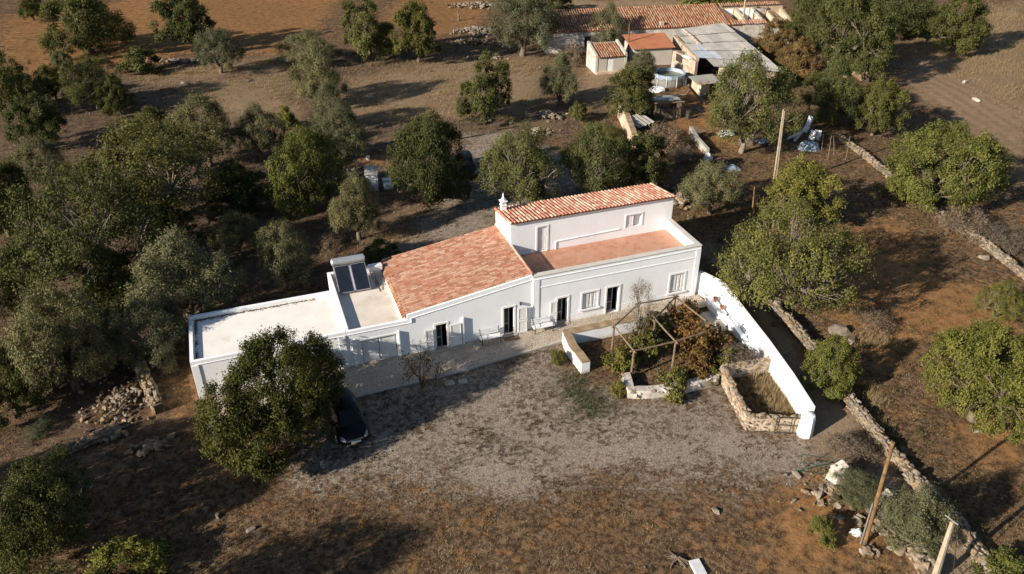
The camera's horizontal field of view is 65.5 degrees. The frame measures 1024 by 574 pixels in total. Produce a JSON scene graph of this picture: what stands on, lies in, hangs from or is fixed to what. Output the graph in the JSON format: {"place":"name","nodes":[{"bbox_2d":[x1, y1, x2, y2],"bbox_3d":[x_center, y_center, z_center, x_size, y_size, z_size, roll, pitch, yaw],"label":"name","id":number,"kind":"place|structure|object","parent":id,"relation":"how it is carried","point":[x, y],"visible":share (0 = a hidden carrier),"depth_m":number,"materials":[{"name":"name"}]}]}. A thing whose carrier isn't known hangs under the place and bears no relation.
{"place":"outdoors","nodes":[
{"label":"outdoors","id":0,"kind":"place"},
{"bbox_2d":[205,294,706,424],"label":"path","id":1,"kind":"structure","parent":0,"point":[367,377],"depth_m":49.57,"materials":[{"name":"concrete"}]},
{"bbox_2d":[0,0,1023,573],"bbox_3d":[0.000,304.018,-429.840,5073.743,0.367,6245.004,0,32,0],"label":"ground","id":2,"kind":"structure","parent":0,"point":[686,514],"depth_m":45.74,"materials":[{"name":"soil"}]},
{"bbox_2d":[0,248,44,321],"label":"olive tree","id":3,"kind":"object","parent":2,"relation":"on","point":[5,294],"visible":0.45,"depth_m":50.74,"materials":[{"name":"green plant"}]},
{"bbox_2d":[0,156,45,236],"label":"carob tree","id":4,"kind":"object","parent":2,"relation":"on","point":[10,170],"visible":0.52,"depth_m":62.04,"materials":[{"name":"green plant"}]},
{"bbox_2d":[0,48,46,111],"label":"carob tree","id":5,"kind":"object","parent":2,"relation":"on","point":[10,76],"visible":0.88,"depth_m":84.25,"materials":[{"name":"green plant"}]},
{"bbox_2d":[0,343,48,429],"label":"carob tree","id":6,"kind":"object","parent":2,"relation":"on","point":[12,388],"visible":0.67,"depth_m":43.88,"materials":[{"name":"green plant"}]},
{"bbox_2d":[0,85,68,145],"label":"carob tree","id":7,"kind":"object","parent":2,"relation":"on","point":[38,121],"visible":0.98,"depth_m":75.52,"materials":[{"name":"green plant"}]},
{"bbox_2d":[0,134,71,189],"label":"olive tree","id":8,"kind":"object","parent":2,"relation":"on","point":[25,157],"visible":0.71,"depth_m":68.31,"materials":[{"name":"green plant"}]},
{"bbox_2d":[0,541,92,573],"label":"carob tree","id":9,"kind":"object","parent":2,"relation":"on","point":[47,568],"visible":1,"depth_m":29.90,"materials":[{"name":"green plant"}]},
{"bbox_2d":[0,440,95,573],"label":"carob tree","id":10,"kind":"object","parent":2,"relation":"on","point":[51,491],"visible":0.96,"depth_m":34.81,"materials":[{"name":"green plant"}]},
{"bbox_2d":[34,63,68,99],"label":"carob tree","id":11,"kind":"object","parent":2,"relation":"on","point":[51,83],"visible":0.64,"depth_m":89.44,"materials":[{"name":"green plant"}]},
{"bbox_2d":[0,279,113,392],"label":"olive tree","id":12,"kind":"object","parent":2,"relation":"on","point":[19,344],"visible":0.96,"depth_m":44.07,"materials":[{"name":"green plant"}]},
{"bbox_2d":[44,426,112,460],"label":"stone wall","id":13,"kind":"structure","parent":2,"relation":"on","point":[92,438],"depth_m":42.83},
{"bbox_2d":[0,151,172,314],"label":"carob tree","id":14,"kind":"object","parent":2,"relation":"on","point":[57,255],"visible":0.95,"depth_m":51.53,"materials":[{"name":"green plant"}]},
{"bbox_2d":[35,0,137,56],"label":"carob tree","id":15,"kind":"object","parent":2,"relation":"on","point":[98,29],"visible":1,"depth_m":102.05,"materials":[{"name":"green plant"}]},
{"bbox_2d":[56,51,121,109],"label":"carob tree","id":16,"kind":"object","parent":2,"relation":"on","point":[79,85],"visible":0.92,"depth_m":85.25,"materials":[{"name":"green plant"}]},
{"bbox_2d":[59,302,134,384],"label":"olive tree","id":17,"kind":"object","parent":2,"relation":"on","point":[112,355],"visible":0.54,"depth_m":46.25,"materials":[{"name":"green plant"}]},
{"bbox_2d":[78,244,141,313],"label":"carob tree","id":18,"kind":"object","parent":2,"relation":"on","point":[109,293],"visible":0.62,"depth_m":52.02,"materials":[{"name":"green plant"}]},
{"bbox_2d":[94,72,137,116],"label":"carob tree","id":19,"kind":"object","parent":2,"relation":"on","point":[112,103],"visible":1,"depth_m":84.95,"materials":[{"name":"green plant"}]},
{"bbox_2d":[78,369,175,440],"bbox_3d":[-22.801,6.536,45.667,5.716,0.712,4.995,14,34,21],"label":"rubble pile","id":20,"kind":"object","parent":2,"relation":"on","point":[118,398],"visible":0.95,"depth_m":45.53,"materials":[{"name":"stone"}]},
{"bbox_2d":[81,534,176,573],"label":"shrub","id":21,"kind":"object","parent":2,"relation":"on","point":[151,554],"visible":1,"depth_m":35.39,"materials":[{"name":"green plant"}]},
{"bbox_2d":[114,45,168,74],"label":"shrub","id":22,"kind":"object","parent":2,"relation":"on","point":[135,55],"visible":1,"depth_m":97.97,"materials":[{"name":"green plant"}]},
{"bbox_2d":[125,349,164,414],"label":"stone wall","id":23,"kind":"structure","parent":2,"relation":"on","point":[151,393],"depth_m":46.19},
{"bbox_2d":[104,291,189,372],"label":"olive tree","id":24,"kind":"object","parent":2,"relation":"on","point":[143,317],"visible":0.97,"depth_m":46.83,"materials":[{"name":"green plant"}]},
{"bbox_2d":[49,115,245,241],"bbox_3d":[-28.991,-8.816,62.977,14.312,9.283,14.096,15,35,23],"label":"carob tree","id":25,"kind":"object","parent":2,"relation":"on","point":[165,176],"visible":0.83,"depth_m":60.78,"materials":[{"name":"green plant"}]},
{"bbox_2d":[136,208,203,251],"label":"carob tree","id":26,"kind":"object","parent":2,"relation":"on","point":[170,217],"visible":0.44,"depth_m":60.27,"materials":[{"name":"green plant"}]},
{"bbox_2d":[117,221,246,328],"bbox_3d":[-21.190,-0.828,51.648,8.123,7.645,8.841,0,32,0],"label":"olive tree","id":27,"kind":"object","parent":2,"relation":"on","point":[162,259],"visible":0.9,"depth_m":50.04,"materials":[{"name":"green plant"}]},
{"bbox_2d":[146,0,218,50],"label":"carob tree","id":28,"kind":"object","parent":2,"relation":"on","point":[176,27],"visible":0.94,"depth_m":103.55,"materials":[{"name":"green plant"}]},
{"bbox_2d":[161,83,237,165],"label":"olive tree","id":29,"kind":"object","parent":2,"relation":"on","point":[210,131],"visible":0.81,"depth_m":72.27,"materials":[{"name":"green plant"}]},
{"bbox_2d":[190,25,245,73],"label":"olive tree","id":30,"kind":"object","parent":2,"relation":"on","point":[224,41],"visible":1,"depth_m":96.83,"materials":[{"name":"green plant"}]},
{"bbox_2d":[206,209,261,254],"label":"olive tree","id":31,"kind":"object","parent":2,"relation":"on","point":[221,232],"visible":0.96,"depth_m":59.03,"materials":[{"name":"green plant"}]},
{"bbox_2d":[202,158,275,220],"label":"carob tree","id":32,"kind":"object","parent":2,"relation":"on","point":[241,198],"visible":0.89,"depth_m":64.83,"materials":[{"name":"green plant"}]},
{"bbox_2d":[230,100,287,158],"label":"olive tree","id":33,"kind":"object","parent":2,"relation":"on","point":[253,111],"visible":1,"depth_m":74.36,"materials":[{"name":"green plant"}]},
{"bbox_2d":[187,323,350,483],"bbox_3d":[-12.446,5.595,41.650,6.681,7.253,9.427,7,33,11],"label":"carob tree","id":34,"kind":"object","parent":2,"relation":"on","point":[307,381],"visible":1,"depth_m":39.86,"materials":[{"name":"green plant"}]},
{"bbox_2d":[253,217,314,290],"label":"olive tree","id":35,"kind":"object","parent":2,"relation":"on","point":[289,260],"visible":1,"depth_m":54.24,"materials":[{"name":"green plant"}]},
{"bbox_2d":[261,121,347,222],"bbox_3d":[-17.550,-9.383,65.002,6.848,8.140,9.740,12,34,18],"label":"carob tree","id":36,"kind":"object","parent":2,"relation":"on","point":[313,162],"visible":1,"depth_m":63.58,"materials":[{"name":"green plant"}]},
{"bbox_2d":[273,29,346,61],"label":"olive tree","id":37,"kind":"object","parent":2,"relation":"on","point":[300,39],"visible":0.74,"depth_m":100.97,"materials":[{"name":"green plant"}]},
{"bbox_2d":[284,39,351,101],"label":"olive tree","id":38,"kind":"object","parent":2,"relation":"on","point":[322,67],"visible":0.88,"depth_m":86.33,"materials":[{"name":"green plant"}]},
{"bbox_2d":[307,77,352,122],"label":"olive tree","id":39,"kind":"object","parent":2,"relation":"on","point":[322,109],"visible":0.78,"depth_m":80.88,"materials":[{"name":"green plant"}]},
{"bbox_2d":[309,104,368,161],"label":"olive tree","id":40,"kind":"object","parent":2,"relation":"on","point":[354,130],"visible":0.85,"depth_m":73.80,"materials":[{"name":"green plant"}]},
{"bbox_2d":[327,387,369,444],"bbox_3d":[-9.181,7.033,43.938,1.980,1.495,4.120,-14,35,-21],"label":"parked car","id":41,"kind":"object","parent":2,"relation":"on","point":[348,422],"visible":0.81,"depth_m":43.08,"materials":[{"name":"paint"}]},
{"bbox_2d":[326,167,385,240],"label":"olive tree","id":42,"kind":"object","parent":2,"relation":"on","point":[362,211],"visible":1,"depth_m":60.23,"materials":[{"name":"green plant"}]},
{"bbox_2d":[340,0,399,61],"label":"carob tree","id":43,"kind":"object","parent":2,"relation":"on","point":[367,42],"visible":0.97,"depth_m":101.90,"materials":[{"name":"green plant"}]},
{"bbox_2d":[208,340,561,427],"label":"kerb","id":44,"kind":"structure","parent":2,"relation":"on","point":[469,368],"depth_m":48.44,"materials":[{"name":"concrete"}]},
{"bbox_2d":[389,0,441,62],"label":"carob tree","id":45,"kind":"object","parent":2,"relation":"on","point":[413,34],"visible":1,"depth_m":99.30,"materials":[{"name":"green plant"}]},
{"bbox_2d":[393,338,447,395],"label":"bare tree","id":46,"kind":"object","parent":2,"relation":"on","point":[423,380],"visible":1,"depth_m":45.55,"materials":[{"name":"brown plant"}]},
{"bbox_2d":[383,108,476,209],"bbox_3d":[-6.352,-10.850,66.647,7.385,8.778,10.503,12,34,18],"label":"carob tree","id":47,"kind":"object","parent":2,"relation":"on","point":[425,142],"visible":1,"depth_m":64.19,"materials":[{"name":"green plant"}]},
{"bbox_2d":[188,183,701,399],"bbox_3d":[-3.854,-0.956,52.009,32.880,7.100,7.728,-11,34,-17],"label":"white farmhouse","id":48,"kind":"object","parent":2,"relation":"on","point":[517,268],"visible":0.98,"depth_m":51.57,"materials":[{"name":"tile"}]},
{"bbox_2d":[330,254,370,294],"bbox_3d":[-10.488,-0.850,51.910,2.240,1.632,2.317,-11,34,-17],"label":"solar water heater","id":49,"kind":"object","parent":48,"relation":"on","point":[356,272],"visible":1,"depth_m":51.80,"materials":[{"name":"glass"}]},
{"bbox_2d":[454,46,512,124],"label":"carob tree","id":50,"kind":"object","parent":2,"relation":"on","point":[491,100],"visible":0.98,"depth_m":82.58,"materials":[{"name":"green plant"}]},
{"bbox_2d":[0,0,1023,573],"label":"dry weeds","id":51,"kind":"object","parent":2,"relation":"on","point":[802,310],"visible":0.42,"depth_m":43.58,"materials":[{"name":"brown plant"}]},
{"bbox_2d":[0,0,1023,434],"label":"dry grass","id":52,"kind":"structure","parent":2,"relation":"on","point":[766,390],"depth_m":89.39,"materials":[{"name":"plant"}]},
{"bbox_2d":[0,2,1023,573],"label":"undergrowth","id":53,"kind":"object","parent":2,"relation":"on","point":[264,214],"visible":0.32,"depth_m":61.23,"materials":[{"name":"green plant"}]},
{"bbox_2d":[473,112,568,204],"bbox_3d":[0.888,-10.068,65.041,7.699,9.151,7.754,25,40,34],"label":"carob tree","id":54,"kind":"object","parent":2,"relation":"on","point":[528,153],"visible":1,"depth_m":63.50,"materials":[{"name":"green plant"}]},
{"bbox_2d":[487,0,562,56],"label":"olive tree","id":55,"kind":"object","parent":2,"relation":"on","point":[514,9],"visible":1,"depth_m":102.09,"materials":[{"name":"green plant"}]},
{"bbox_2d":[288,349,815,504],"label":"gravel weeds","id":56,"kind":"object","parent":2,"relation":"on","point":[534,422],"visible":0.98,"depth_m":43.15,"materials":[{"name":"brown plant"}]},
{"bbox_2d":[539,50,580,105],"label":"olive tree","id":57,"kind":"object","parent":2,"relation":"on","point":[561,78],"visible":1,"depth_m":86.80,"materials":[{"name":"green plant"}]},
{"bbox_2d":[543,365,633,426],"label":"green weeds","id":58,"kind":"object","parent":2,"relation":"on","point":[594,398],"visible":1,"depth_m":46.33,"materials":[{"name":"green plant"}]},
{"bbox_2d":[556,118,634,192],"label":"carob tree","id":59,"kind":"object","parent":2,"relation":"on","point":[584,158],"visible":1,"depth_m":65.45,"materials":[{"name":"green plant"}]},
{"bbox_2d":[562,314,636,373],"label":"planter wall","id":60,"kind":"structure","parent":2,"relation":"on","point":[572,337],"depth_m":50.72,"materials":[{"name":"paint"}]},
{"bbox_2d":[586,39,626,74],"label":"tiled shed","id":61,"kind":"structure","parent":2,"relation":"on","point":[610,57],"depth_m":99.12,"materials":[{"name":"white"}]},
{"bbox_2d":[588,1,627,44],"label":"olive tree","id":62,"kind":"object","parent":2,"relation":"on","point":[615,21],"visible":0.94,"depth_m":104.84,"materials":[{"name":"green plant"}]},
{"bbox_2d":[599,343,639,380],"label":"grape vine","id":63,"kind":"object","parent":2,"relation":"on","point":[623,358],"visible":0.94,"depth_m":48.02,"materials":[{"name":"green plant"}]},
{"bbox_2d":[601,64,656,115],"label":"carob tree","id":64,"kind":"object","parent":2,"relation":"on","point":[635,98],"visible":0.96,"depth_m":83.62,"materials":[{"name":"green plant"}]},
{"bbox_2d":[617,276,661,339],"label":"bare tree","id":65,"kind":"object","parent":2,"relation":"on","point":[637,317],"visible":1,"depth_m":49.89,"materials":[{"name":"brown plant"}]},
{"bbox_2d":[613,130,669,187],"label":"carob tree","id":66,"kind":"object","parent":2,"relation":"on","point":[651,168],"visible":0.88,"depth_m":67.86,"materials":[{"name":"green plant"}]},
{"bbox_2d":[622,326,671,362],"bbox_3d":[8.052,3.636,49.425,3.021,2.308,2.404,-21,38,-30],"label":"grape vine","id":67,"kind":"object","parent":2,"relation":"on","point":[637,340],"visible":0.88,"depth_m":49.22,"materials":[{"name":"green plant"}]},
{"bbox_2d":[623,32,675,64],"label":"orange roofed shed","id":68,"kind":"structure","parent":2,"relation":"on","point":[661,46],"depth_m":101.75,"materials":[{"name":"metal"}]},
{"bbox_2d":[638,119,689,160],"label":"shrub","id":69,"kind":"object","parent":2,"relation":"on","point":[672,137],"visible":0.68,"depth_m":78.01,"materials":[{"name":"brown plant"}]},
{"bbox_2d":[611,294,718,376],"bbox_3d":[8.898,3.015,50.055,6.441,2.442,5.091,-15,35,-22],"label":"pergola","id":70,"kind":"object","parent":2,"relation":"on","point":[655,320],"visible":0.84,"depth_m":49.04,"materials":[{"name":"brown wood"}]},
{"bbox_2d":[648,95,684,118],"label":"stone hut","id":71,"kind":"object","parent":2,"relation":"on","point":[673,110],"visible":0.94,"depth_m":85.50,"materials":[{"name":"stone"}]},
{"bbox_2d":[538,1,796,53],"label":"long ruin","id":72,"kind":"object","parent":2,"relation":"on","point":[577,29],"visible":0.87,"depth_m":108.87,"materials":[{"name":"tile"}]},
{"bbox_2d":[621,372,719,398],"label":"planter wall","id":73,"kind":"structure","parent":2,"relation":"on","point":[647,392],"depth_m":46.40,"materials":[{"name":"paint"}]},
{"bbox_2d":[653,363,690,405],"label":"grape vine","id":74,"kind":"object","parent":2,"relation":"on","point":[679,378],"visible":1,"depth_m":46.12,"materials":[{"name":"green plant"}]},
{"bbox_2d":[661,296,702,338],"bbox_3d":[11.216,1.899,52.258,2.847,2.409,4.591,0,32,0],"label":"grape vine","id":75,"kind":"object","parent":2,"relation":"on","point":[688,317],"visible":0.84,"depth_m":51.66,"materials":[{"name":"brown plant"}]},
{"bbox_2d":[678,342,719,386],"bbox_3d":[11.190,4.406,48.282,2.596,2.197,4.187,0,32,0],"label":"grape vine","id":76,"kind":"object","parent":2,"relation":"on","point":[705,360],"visible":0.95,"depth_m":47.67,"materials":[{"name":"brown plant"}]},
{"bbox_2d":[678,318,742,365],"bbox_3d":[12.402,3.518,49.271,4.050,2.900,3.503,20,37,29],"label":"grape vine","id":77,"kind":"object","parent":2,"relation":"on","point":[706,340],"visible":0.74,"depth_m":49.03,"materials":[{"name":"brown plant"}]},
{"bbox_2d":[677,159,745,216],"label":"olive tree","id":78,"kind":"object","parent":2,"relation":"on","point":[721,179],"visible":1,"depth_m":64.50,"materials":[{"name":"green plant"}]},
{"bbox_2d":[672,23,777,89],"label":"tin roofed barn","id":79,"kind":"structure","parent":2,"relation":"on","point":[714,44],"depth_m":100.12,"materials":[{"name":"grey metal"}]},
{"bbox_2d":[705,296,761,358],"bbox_3d":[14.415,2.842,51.639,0.674,0.650,7.618,-8,33,-12],"label":"masonry bench","id":80,"kind":"object","parent":2,"relation":"on","point":[713,306],"visible":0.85,"depth_m":52.52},
{"bbox_2d":[704,44,805,153],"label":"carob tree","id":81,"kind":"object","parent":2,"relation":"on","point":[732,114],"visible":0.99,"depth_m":73.85,"materials":[{"name":"green plant"}]},
{"bbox_2d":[695,270,815,438],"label":"garden wall","id":82,"kind":"structure","parent":2,"relation":"on","point":[787,382],"depth_m":48.14,"materials":[{"name":"paint"}]},
{"bbox_2d":[719,354,801,431],"bbox_3d":[14.611,6.010,46.155,4.608,1.290,6.082,0,32,0],"label":"stone pen","id":83,"kind":"object","parent":2,"relation":"on","point":[749,420],"visible":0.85,"depth_m":44.98,"materials":[{"name":"beige stone"}]},
{"bbox_2d":[748,17,795,58],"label":"almond tree","id":84,"kind":"object","parent":2,"relation":"on","point":[771,43],"visible":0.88,"depth_m":103.37,"materials":[{"name":"brown plant"}]},
{"bbox_2d":[711,192,881,318],"bbox_3d":[18.106,-2.043,51.943,10.405,9.476,10.860,0,32,0],"label":"almond tree","id":85,"kind":"object","parent":2,"relation":"on","point":[763,247],"visible":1,"depth_m":49.86,"materials":[{"name":"green plant"}]},
{"bbox_2d":[774,35,824,79],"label":"almond tree","id":86,"kind":"object","parent":2,"relation":"on","point":[800,65],"visible":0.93,"depth_m":96.13,"materials":[{"name":"brown plant"}]},
{"bbox_2d":[752,150,847,224],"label":"almond tree","id":87,"kind":"object","parent":2,"relation":"on","point":[796,179],"visible":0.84,"depth_m":61.94,"materials":[{"name":"green plant"}]},
{"bbox_2d":[778,0,830,47],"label":"carob tree","id":88,"kind":"object","parent":2,"relation":"on","point":[801,20],"visible":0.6,"depth_m":105.81,"materials":[{"name":"green plant"}]},
{"bbox_2d":[806,514,837,551],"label":"shrub","id":89,"kind":"object","parent":2,"relation":"on","point":[816,524],"visible":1,"depth_m":37.07,"materials":[{"name":"green plant"}]},
{"bbox_2d":[739,262,914,472],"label":"stone wall","id":90,"kind":"structure","parent":2,"relation":"on","point":[865,419],"depth_m":44.76,"materials":[{"name":"stone"}]},
{"bbox_2d":[798,334,862,403],"bbox_3d":[18.433,4.442,46.117,3.638,4.241,3.684,26,41,35],"label":"bush","id":91,"kind":"object","parent":2,"relation":"on","point":[848,372],"visible":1,"depth_m":45.52,"materials":[{"name":"green plant"}]},
{"bbox_2d":[798,56,868,127],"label":"carob tree","id":92,"kind":"object","parent":2,"relation":"on","point":[841,92],"visible":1,"depth_m":81.27,"materials":[{"name":"green plant"}]},
{"bbox_2d":[818,427,880,473],"bbox_3d":[17.889,8.673,41.851,3.374,1.618,3.607,0,32,0],"label":"dead bush","id":93,"kind":"object","parent":2,"relation":"on","point":[840,440],"visible":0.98,"depth_m":41.85,"materials":[{"name":"brown plant"}]},
{"bbox_2d":[806,0,899,78],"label":"carob tree","id":94,"kind":"object","parent":2,"relation":"on","point":[857,46],"visible":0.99,"depth_m":93.28,"materials":[{"name":"green plant"}]},
{"bbox_2d":[829,465,893,514],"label":"olive tree","id":95,"kind":"object","parent":2,"relation":"on","point":[854,487],"visible":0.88,"depth_m":38.99,"materials":[{"name":"green plant"}]},
{"bbox_2d":[848,302,897,342],"bbox_3d":[23.747,2.268,51.966,3.196,1.533,4.504,0,32,0],"label":"shrub","id":96,"kind":"object","parent":2,"relation":"on","point":[865,314],"visible":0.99,"depth_m":51.93,"materials":[{"name":"brown plant"}]},
{"bbox_2d":[850,71,911,135],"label":"carob tree","id":97,"kind":"object","parent":2,"relation":"on","point":[882,101],"visible":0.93,"depth_m":78.39,"materials":[{"name":"green plant"}]},
{"bbox_2d":[858,0,942,34],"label":"carob tree","id":98,"kind":"object","parent":2,"relation":"on","point":[903,9],"visible":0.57,"depth_m":109.84,"materials":[{"name":"green plant"}]},
{"bbox_2d":[867,479,962,558],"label":"olive tree","id":99,"kind":"object","parent":2,"relation":"on","point":[916,525],"visible":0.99,"depth_m":35.18,"materials":[{"name":"green plant"}]},
{"bbox_2d":[836,133,1023,279],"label":"stone wall","id":100,"kind":"structure","parent":2,"relation":"on","point":[996,252],"depth_m":62.64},
{"bbox_2d":[879,117,1015,213],"bbox_3d":[36.682,-10.567,66.848,9.643,7.908,11.350,0,32,0],"label":"carob tree","id":101,"kind":"object","parent":2,"relation":"on","point":[920,153],"visible":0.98,"depth_m":64.84,"materials":[{"name":"green plant"}]},
{"bbox_2d":[902,469,1000,573],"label":"stone wall","id":102,"kind":"structure","parent":2,"relation":"on","point":[976,550],"depth_m":37.20,"materials":[{"name":"stone"}]},
{"bbox_2d":[924,0,995,54],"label":"carob tree","id":103,"kind":"object","parent":2,"relation":"on","point":[969,33],"visible":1,"depth_m":104.59,"materials":[{"name":"green plant"}]},
{"bbox_2d":[930,201,999,247],"bbox_3d":[36.141,-5.225,63.407,5.321,2.591,5.988,-13,34,-20],"label":"shrub","id":104,"kind":"object","parent":2,"relation":"on","point":[979,220],"visible":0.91,"depth_m":63.07,"materials":[{"name":"grey plant"}]},
{"bbox_2d":[917,314,1023,447],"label":"carob tree","id":105,"kind":"object","parent":2,"relation":"on","point":[975,357],"visible":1,"depth_m":42.47,"materials":[{"name":"green plant"}]},
{"bbox_2d":[969,276,1023,321],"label":"almond tree","id":106,"kind":"object","parent":2,"relation":"on","point":[1007,301],"visible":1,"depth_m":52.31,"materials":[{"name":"green plant"}]},
{"bbox_2d":[969,544,1023,573],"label":"shrub","id":107,"kind":"object","parent":2,"relation":"on","point":[1015,563],"visible":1,"depth_m":35.45,"materials":[{"name":"green plant"}]},
{"bbox_2d":[976,221,1023,259],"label":"shrub","id":108,"kind":"object","parent":2,"relation":"on","point":[998,236],"visible":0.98,"depth_m":60.92,"materials":[{"name":"brown plant"}]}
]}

